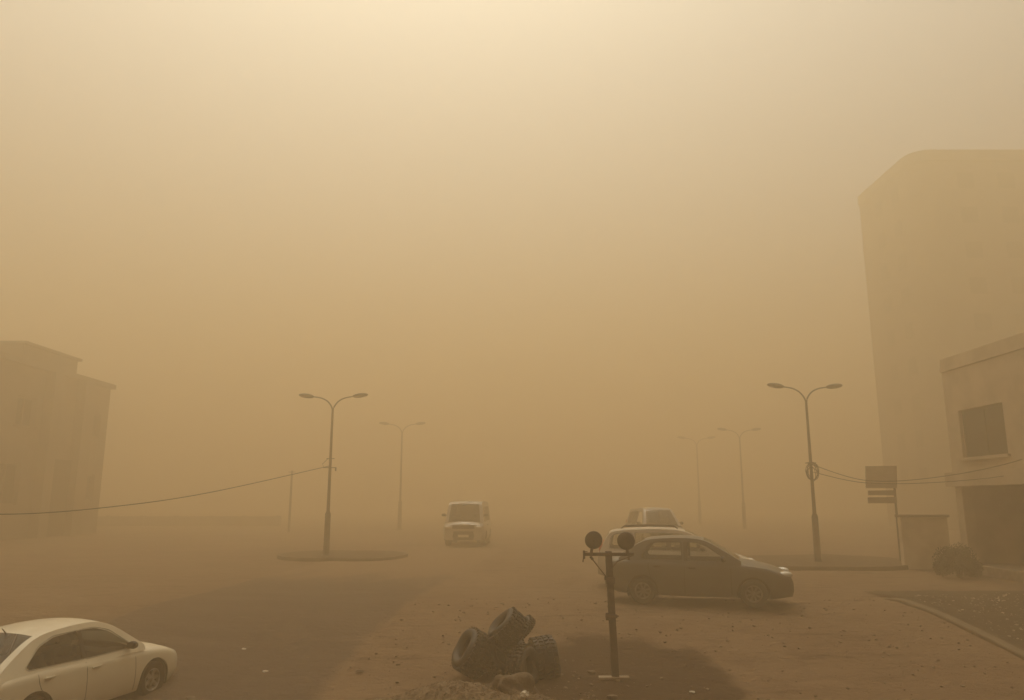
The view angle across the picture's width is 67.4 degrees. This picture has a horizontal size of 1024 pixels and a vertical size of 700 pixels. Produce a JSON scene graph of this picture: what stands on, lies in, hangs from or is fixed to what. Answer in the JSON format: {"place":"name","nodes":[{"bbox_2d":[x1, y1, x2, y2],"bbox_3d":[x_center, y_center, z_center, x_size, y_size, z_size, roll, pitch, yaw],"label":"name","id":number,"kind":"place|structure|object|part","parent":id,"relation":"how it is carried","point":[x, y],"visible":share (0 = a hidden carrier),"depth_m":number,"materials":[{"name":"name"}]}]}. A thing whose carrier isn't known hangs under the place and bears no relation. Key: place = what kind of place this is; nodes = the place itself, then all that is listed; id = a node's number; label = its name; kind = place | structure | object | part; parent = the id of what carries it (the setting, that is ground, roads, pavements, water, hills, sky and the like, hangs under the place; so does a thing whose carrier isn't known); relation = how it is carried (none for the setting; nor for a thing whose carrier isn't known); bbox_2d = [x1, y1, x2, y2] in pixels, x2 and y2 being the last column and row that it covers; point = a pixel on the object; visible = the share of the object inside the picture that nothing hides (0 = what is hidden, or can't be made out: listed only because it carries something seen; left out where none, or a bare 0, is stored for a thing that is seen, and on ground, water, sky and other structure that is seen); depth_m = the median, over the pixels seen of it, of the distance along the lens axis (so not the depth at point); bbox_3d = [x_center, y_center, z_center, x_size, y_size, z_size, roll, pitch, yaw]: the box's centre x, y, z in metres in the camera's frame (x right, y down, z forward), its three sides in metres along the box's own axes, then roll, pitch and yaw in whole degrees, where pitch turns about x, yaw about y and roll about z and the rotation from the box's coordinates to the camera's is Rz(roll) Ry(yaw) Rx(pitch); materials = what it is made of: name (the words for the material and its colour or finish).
{"place":"outdoors","nodes":[
{"label":"outdoors","id":0,"kind":"place"},
{"bbox_2d":[106,547,502,699],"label":"road","id":1,"kind":"structure","parent":0,"point":[276,633],"depth_m":15.65,"materials":[{"name":"asphalt"}]},
{"bbox_2d":[0,618,176,699],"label":"parked car","id":2,"kind":"object","parent":1,"relation":"on","point":[62,659],"visible":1,"depth_m":11.30,"materials":[{"name":"beige paint"}]},
{"bbox_3d":[-7.661,4.306,11.155,0.179,0.401,1.005,-3,-11,15],"label":"side window","id":3,"kind":"part","parent":2,"relation":"part of","materials":[{"name":"glass"}]},
{"bbox_3d":[-7.412,4.488,12.076,0.184,0.414,0.961,-3,-11,15],"label":"side window","id":4,"kind":"part","parent":2,"relation":"part of","materials":[{"name":"glass"}]},
{"bbox_3d":[-6.471,4.244,10.843,0.179,0.401,1.005,-3,-11,15],"label":"side window","id":5,"kind":"part","parent":2,"relation":"part of","materials":[{"name":"black glass"}]},
{"bbox_3d":[-6.324,4.756,10.774,0.069,0.592,0.827,-3,-11,15],"label":"door","id":6,"kind":"part","parent":2,"relation":"part of","materials":[{"name":"beige paint"}]},
{"bbox_3d":[-6.217,4.425,11.762,0.184,0.414,0.961,-3,-11,15],"label":"side window","id":7,"kind":"part","parent":2,"relation":"part of","materials":[{"name":"black glass"}]},
{"bbox_3d":[-6.081,4.939,11.656,0.070,0.575,0.969,-3,-11,15],"label":"door","id":8,"kind":"part","parent":2,"relation":"part of","materials":[{"name":"beige paint"}]},
{"bbox_2d":[0,511,1023,699],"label":"ground","id":9,"kind":"structure","parent":0,"point":[104,574],"depth_m":17.52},
{"bbox_2d":[0,341,116,539],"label":"apartment house","id":10,"kind":"structure","parent":9,"relation":"on","point":[54,408],"depth_m":46.47,"materials":[{"name":"grey"}]},
{"bbox_2d":[0,462,21,506],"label":"window","id":11,"kind":"structure","parent":10,"relation":"in","point":[7,469],"depth_m":43.62,"materials":[{"name":"brown"}]},
{"bbox_2d":[13,396,38,429],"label":"window","id":12,"kind":"structure","parent":10,"relation":"in","point":[23,410],"depth_m":44.96,"materials":[{"name":"brown"}]},
{"bbox_2d":[84,474,96,501],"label":"window","id":13,"kind":"structure","parent":10,"relation":"in","point":[86,499],"depth_m":51.83,"materials":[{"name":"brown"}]},
{"bbox_2d":[91,414,102,439],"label":"window","id":14,"kind":"structure","parent":10,"relation":"in","point":[93,436],"depth_m":52.70,"materials":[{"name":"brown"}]},
{"bbox_2d":[97,516,281,525],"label":"boundary wall","id":15,"kind":"structure","parent":9,"relation":"on","point":[188,520],"depth_m":68.34,"materials":[{"name":"beige concrete"}]},
{"bbox_2d":[287,471,292,531],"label":"utility pole","id":16,"kind":"object","parent":9,"relation":"on","point":[290,502],"visible":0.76,"depth_m":54.86,"materials":[{"name":"metal"}]},
{"bbox_2d":[277,550,407,561],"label":"median kerb","id":17,"kind":"structure","parent":9,"relation":"on","point":[302,559],"depth_m":28.15,"materials":[{"name":"concrete"}]},
{"bbox_2d":[281,550,404,557],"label":"median soil","id":18,"kind":"structure","parent":17,"relation":"on","point":[350,554],"depth_m":29.12,"materials":[{"name":"brown soil"}]},
{"bbox_2d":[299,393,367,555],"bbox_3d":[-6.950,4.698,29.300,2.726,6.145,0.374,-1,-11,3],"label":"street lamp","id":19,"kind":"object","parent":18,"relation":"on","point":[326,546],"visible":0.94,"depth_m":29.23,"materials":[{"name":"metal"}]},
{"bbox_2d":[0,466,327,514],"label":"overhead cable","id":20,"kind":"object","parent":19,"relation":"attached to","point":[152,501],"visible":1,"depth_m":19.80,"materials":[{"name":"black plastic"}]},
{"bbox_2d":[379,422,425,529],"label":"street lamp","id":21,"kind":"object","parent":9,"relation":"on","point":[399,526],"visible":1,"depth_m":59.11,"materials":[{"name":"metal"}]},
{"bbox_2d":[371,680,556,699],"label":"gravel heap","id":22,"kind":"object","parent":9,"relation":"on","point":[456,690],"visible":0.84,"depth_m":11.06,"materials":[{"name":"brown gravel"}]},
{"bbox_2d":[485,672,539,694],"bbox_3d":[0.009,5.025,11.333,0.746,0.548,0.704,-6,-13,29],"label":"rock","id":23,"kind":"object","parent":22,"relation":"on","point":[512,684],"visible":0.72,"depth_m":11.16,"materials":[{"name":"brown stone"}]},
{"bbox_2d":[520,690,528,697],"bbox_3d":[0.178,4.875,10.881,0.126,0.096,0.090,0,-11,0],"label":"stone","id":24,"kind":"object","parent":22,"relation":"on","point":[524,694],"visible":1,"depth_m":10.85,"materials":[{"name":"beige stone"}]},
{"bbox_2d":[442,501,490,545],"bbox_3d":[-2.173,8.653,38.563,2.261,2.139,5.093,0,-11,2],"label":"minibus","id":25,"kind":"object","parent":9,"relation":"on","point":[467,521],"visible":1,"depth_m":36.55,"materials":[{"name":"paint"}]},
{"bbox_2d":[451,627,492,679],"bbox_3d":[-0.633,5.055,12.810,0.520,0.741,0.712,37,-65,-15],"label":"old tyre","id":26,"kind":"object","parent":9,"relation":"on","point":[471,657],"visible":0.98,"depth_m":12.55,"materials":[{"name":"rubber"}]},
{"bbox_2d":[486,643,508,678],"bbox_3d":[-0.196,5.151,12.842,0.661,0.691,0.354,22,-55,-29],"label":"old tyre","id":27,"kind":"object","parent":9,"relation":"on","point":[498,662],"visible":0.37,"depth_m":12.58,"materials":[{"name":"rubber"}]},
{"bbox_2d":[488,606,528,652],"bbox_3d":[-0.073,4.681,12.851,0.692,0.437,0.661,-44,3,35],"label":"old tyre","id":28,"kind":"object","parent":27,"relation":"on","point":[508,629],"visible":0.99,"depth_m":12.61,"materials":[{"name":"rubber"}]},
{"bbox_2d":[521,615,535,639],"bbox_3d":[0.202,4.747,13.121,0.461,0.156,0.455,-41,6,36],"label":"old tyre","id":29,"kind":"object","parent":28,"relation":"on","point":[532,621],"visible":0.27,"depth_m":12.97,"materials":[{"name":"rubber"}]},
{"bbox_2d":[505,643,538,683],"bbox_3d":[0.179,5.167,12.511,0.333,0.724,0.729,-11,-7,27],"label":"old tyre","id":30,"kind":"object","parent":9,"relation":"on","point":[521,657],"visible":0.65,"depth_m":12.42,"materials":[{"name":"rubber"}]},
{"bbox_2d":[528,634,560,679],"bbox_3d":[0.526,5.204,12.926,0.458,0.751,0.722,-5,-4,-15],"label":"old tyre","id":31,"kind":"object","parent":9,"relation":"on","point":[547,662],"visible":0.77,"depth_m":12.66,"materials":[{"name":"rubber"}]},
{"bbox_2d":[582,531,634,679],"bbox_3d":[1.634,4.298,12.863,0.893,2.467,0.197,0,-11,0],"label":"metal post","id":32,"kind":"object","parent":9,"relation":"on","point":[625,540],"visible":1,"depth_m":12.94,"materials":[{"name":"metal"}]},
{"bbox_2d":[607,694,617,697],"bbox_3d":[1.542,5.346,11.854,0.162,0.051,0.105,3,-12,-16],"label":"stone","id":33,"kind":"object","parent":9,"relation":"on","point":[612,696],"visible":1,"depth_m":11.82,"materials":[{"name":"beige stone"}]},
{"bbox_2d":[626,507,684,546],"bbox_3d":[6.178,7.728,33.128,2.016,1.846,4.553,1,-11,-4],"label":"parked car","id":34,"kind":"object","parent":9,"relation":"on","point":[656,515],"visible":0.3,"depth_m":32.40,"materials":[{"name":"beige paint"}]},
{"bbox_3d":[5.352,7.562,34.683,0.182,0.571,0.735,1,-11,-4],"label":"side window","id":35,"kind":"part","parent":34,"relation":"part of","materials":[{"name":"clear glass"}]},
{"bbox_3d":[5.416,7.387,33.859,0.188,0.591,0.846,1,-11,-4],"label":"side window","id":36,"kind":"part","parent":34,"relation":"part of","materials":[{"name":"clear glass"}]},
{"bbox_3d":[5.346,7.839,32.714,0.067,0.631,1.145,1,-11,-4],"label":"door","id":37,"kind":"part","parent":34,"relation":"part of","materials":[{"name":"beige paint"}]},
{"bbox_3d":[5.488,7.187,32.841,0.188,0.586,1.127,1,-11,-4],"label":"side window","id":38,"kind":"part","parent":34,"relation":"part of","materials":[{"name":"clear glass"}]},
{"bbox_2d":[309,597,1018,699],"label":"dirt clods","id":39,"kind":"object","parent":9,"relation":"on","point":[691,651],"visible":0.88,"depth_m":14.67,"materials":[{"name":"brown soil"}]},
{"bbox_2d":[332,598,1019,699],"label":"pebbles","id":40,"kind":"object","parent":9,"relation":"on","point":[618,680],"visible":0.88,"depth_m":14.41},
{"bbox_2d":[597,524,754,575],"bbox_3d":[4.531,5.585,20.913,4.346,1.611,1.956,-2,-11,10],"label":"parked car","id":41,"kind":"object","parent":9,"relation":"on","point":[633,530],"visible":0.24,"depth_m":20.56,"materials":[{"name":"silver metal"}]},
{"bbox_3d":[3.724,5.640,20.203,0.795,0.663,0.075,-2,-11,10],"label":"door","id":42,"kind":"part","parent":41,"relation":"part of","materials":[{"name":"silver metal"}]},
{"bbox_3d":[4.632,5.617,20.045,0.977,0.656,0.075,-2,-11,10],"label":"door","id":43,"kind":"part","parent":41,"relation":"part of","materials":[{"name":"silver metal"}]},
{"bbox_2d":[677,436,714,523],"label":"street lamp","id":44,"kind":"object","parent":9,"relation":"on","point":[699,501],"visible":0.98,"depth_m":74.87,"materials":[{"name":"metal"}]},
{"bbox_2d":[606,535,793,607],"bbox_3d":[4.313,5.074,17.860,4.146,1.500,1.919,-3,-12,15],"label":"parked car","id":45,"kind":"object","parent":9,"relation":"on","point":[641,576],"visible":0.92,"depth_m":17.16,"materials":[{"name":"brown paint"}]},
{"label":"side window","id":46,"kind":"part","parent":45,"relation":"part of","materials":[{"name":"black glass"}]},
{"bbox_3d":[3.465,5.091,17.255,0.787,0.667,0.074,-3,-12,15],"label":"door","id":47,"kind":"part","parent":45,"relation":"part of","materials":[{"name":"brown paint"}]},
{"bbox_3d":[4.774,5.355,18.516,0.969,0.650,0.075,-3,-12,15],"label":"door","id":48,"kind":"part","parent":45,"relation":"part of","materials":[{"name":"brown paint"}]},
{"bbox_3d":[4.345,5.057,17.012,0.969,0.650,0.075,-3,-12,15],"label":"door","id":49,"kind":"part","parent":45,"relation":"part of","materials":[{"name":"brown paint"}]},
{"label":"side window","id":50,"kind":"part","parent":45,"relation":"part of","materials":[{"name":"black glass"}]},
{"bbox_2d":[717,428,760,528],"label":"street lamp","id":51,"kind":"object","parent":9,"relation":"on","point":[743,502],"visible":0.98,"depth_m":61.08,"materials":[{"name":"metal"}]},
{"bbox_2d":[743,555,908,570],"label":"median kerb","id":52,"kind":"structure","parent":9,"relation":"on","point":[853,568],"depth_m":24.91,"materials":[{"name":"concrete"}]},
{"bbox_2d":[745,554,901,565],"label":"median soil","id":53,"kind":"structure","parent":52,"relation":"on","point":[808,560],"depth_m":26.08,"materials":[{"name":"brown soil"}]},
{"bbox_2d":[767,383,842,561],"bbox_3d":[10.329,4.189,26.500,2.726,6.145,0.374,1,-11,-4],"label":"street lamp","id":54,"kind":"object","parent":53,"relation":"on","point":[816,539],"visible":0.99,"depth_m":26.42,"materials":[{"name":"metal"}]},
{"bbox_2d":[814,472,1002,483],"bbox_3d":[13.152,3.516,23.451,1.092,1.091,8.309,8,-14,-35],"label":"overhead cable","id":55,"kind":"object","parent":54,"relation":"attached to","point":[908,483],"visible":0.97,"depth_m":24.30,"materials":[{"name":"black plastic"}]},
{"bbox_2d":[814,459,1021,481],"bbox_3d":[13.113,3.252,23.453,0.905,1.448,8.347,8,-14,-35],"label":"overhead cable","id":56,"kind":"object","parent":54,"relation":"attached to","point":[923,478],"visible":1,"depth_m":23.97,"materials":[{"name":"black plastic"}]},
{"bbox_2d":[865,466,900,560],"bbox_3d":[12.921,5.782,26.661,1.146,3.489,0.122,0,-11,0],"label":"street sign","id":57,"kind":"object","parent":53,"relation":"on","point":[874,474],"visible":0.78,"depth_m":26.81,"materials":[{"name":"metal"}]},
{"bbox_2d":[895,515,949,569],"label":"garden wall","id":58,"kind":"structure","parent":9,"relation":"on","point":[922,538],"depth_m":25.38,"materials":[{"name":"concrete"}]},
{"bbox_2d":[857,150,1023,530],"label":"tower block","id":59,"kind":"structure","parent":9,"relation":"on","point":[943,238],"depth_m":62.06,"materials":[{"name":"beige concrete"}]},
{"bbox_2d":[874,198,882,219],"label":"window","id":60,"kind":"structure","parent":59,"relation":"in","point":[878,205],"depth_m":68.38,"materials":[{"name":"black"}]},
{"bbox_2d":[877,230,885,250],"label":"window","id":61,"kind":"structure","parent":59,"relation":"in","point":[881,237],"depth_m":67.81,"materials":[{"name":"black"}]},
{"bbox_2d":[880,262,889,282],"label":"window","id":62,"kind":"structure","parent":59,"relation":"in","point":[884,269],"depth_m":67.27,"materials":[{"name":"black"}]},
{"bbox_2d":[890,185,899,206],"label":"window","id":63,"kind":"structure","parent":59,"relation":"in","point":[895,198],"depth_m":65.34,"materials":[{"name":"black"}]},
{"bbox_2d":[894,218,903,239],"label":"window","id":64,"kind":"structure","parent":59,"relation":"in","point":[898,227],"depth_m":64.83,"materials":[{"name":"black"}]},
{"bbox_2d":[897,251,906,272],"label":"window","id":65,"kind":"structure","parent":59,"relation":"in","point":[902,265],"depth_m":64.22,"materials":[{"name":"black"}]},
{"bbox_2d":[900,468,909,486],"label":"window","id":66,"kind":"structure","parent":59,"relation":"in","point":[904,472],"depth_m":63.72,"materials":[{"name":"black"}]},
{"bbox_2d":[900,286,910,306],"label":"window","id":67,"kind":"structure","parent":59,"relation":"in","point":[905,294],"depth_m":63.69,"materials":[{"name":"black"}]},
{"bbox_2d":[955,172,975,188],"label":"window","id":68,"kind":"structure","parent":59,"relation":"in","point":[964,180],"depth_m":62.29,"materials":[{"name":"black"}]},
{"bbox_2d":[959,206,979,223],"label":"window","id":69,"kind":"structure","parent":59,"relation":"in","point":[968,214],"depth_m":61.71,"materials":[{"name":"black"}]},
{"bbox_2d":[963,241,984,258],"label":"window","id":70,"kind":"structure","parent":59,"relation":"in","point":[972,249],"depth_m":61.14,"materials":[{"name":"black"}]},
{"bbox_2d":[968,276,988,294],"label":"window","id":71,"kind":"structure","parent":59,"relation":"in","point":[978,285],"depth_m":60.57,"materials":[{"name":"black"}]},
{"bbox_2d":[972,313,993,331],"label":"window","id":72,"kind":"structure","parent":59,"relation":"in","point":[982,322],"depth_m":59.99,"materials":[{"name":"black"}]},
{"bbox_2d":[996,172,1016,188],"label":"window","id":73,"kind":"structure","parent":59,"relation":"in","point":[1005,180],"depth_m":62.29,"materials":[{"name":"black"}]},
{"bbox_2d":[1000,206,1020,223],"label":"window","id":74,"kind":"structure","parent":59,"relation":"in","point":[1009,214],"depth_m":61.71,"materials":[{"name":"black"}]},
{"bbox_2d":[1005,241,1023,258],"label":"window","id":75,"kind":"structure","parent":59,"relation":"in","point":[1014,249],"depth_m":61.14,"materials":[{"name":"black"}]},
{"bbox_2d":[1009,276,1023,294],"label":"window","id":76,"kind":"structure","parent":59,"relation":"in","point":[1016,282],"depth_m":60.59,"materials":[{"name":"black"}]},
{"bbox_2d":[864,590,1023,650],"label":"verge","id":77,"kind":"structure","parent":9,"relation":"on","point":[969,613],"depth_m":16.62,"materials":[{"name":"soil"}]},
{"bbox_2d":[896,593,1023,639],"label":"verge stones","id":78,"kind":"object","parent":77,"relation":"on","point":[1004,595],"visible":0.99,"depth_m":17.06,"materials":[{"name":"brown stone"}]},
{"bbox_2d":[882,598,1023,659],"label":"kerb","id":79,"kind":"structure","parent":9,"relation":"on","point":[995,641],"depth_m":15.25,"materials":[{"name":"concrete"}]},
{"bbox_2d":[932,542,983,577],"bbox_3d":[13.378,6.326,23.108,1.492,1.101,1.041,0,-11,0],"label":"shrub","id":80,"kind":"object","parent":9,"relation":"on","point":[951,560],"visible":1,"depth_m":22.92,"materials":[{"name":"green plant"}]},
{"bbox_2d":[939,332,1023,582],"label":"house","id":81,"kind":"structure","parent":9,"relation":"on","point":[983,387],"depth_m":24.40,"materials":[{"name":"brown"}]},
{"bbox_2d":[959,403,1010,460],"bbox_3d":[14.650,2.563,23.857,0.300,1.620,2.500,0,-11,0],"label":"window","id":82,"kind":"structure","parent":81,"relation":"in","point":[984,427],"depth_m":23.89,"materials":[{"name":"grey glass"}]},
{"bbox_2d":[0,0,1023,510],"label":"sky","id":83,"kind":"structure","parent":0,"point":[566,241],"materials":[{"name":"beige"}]}
]}

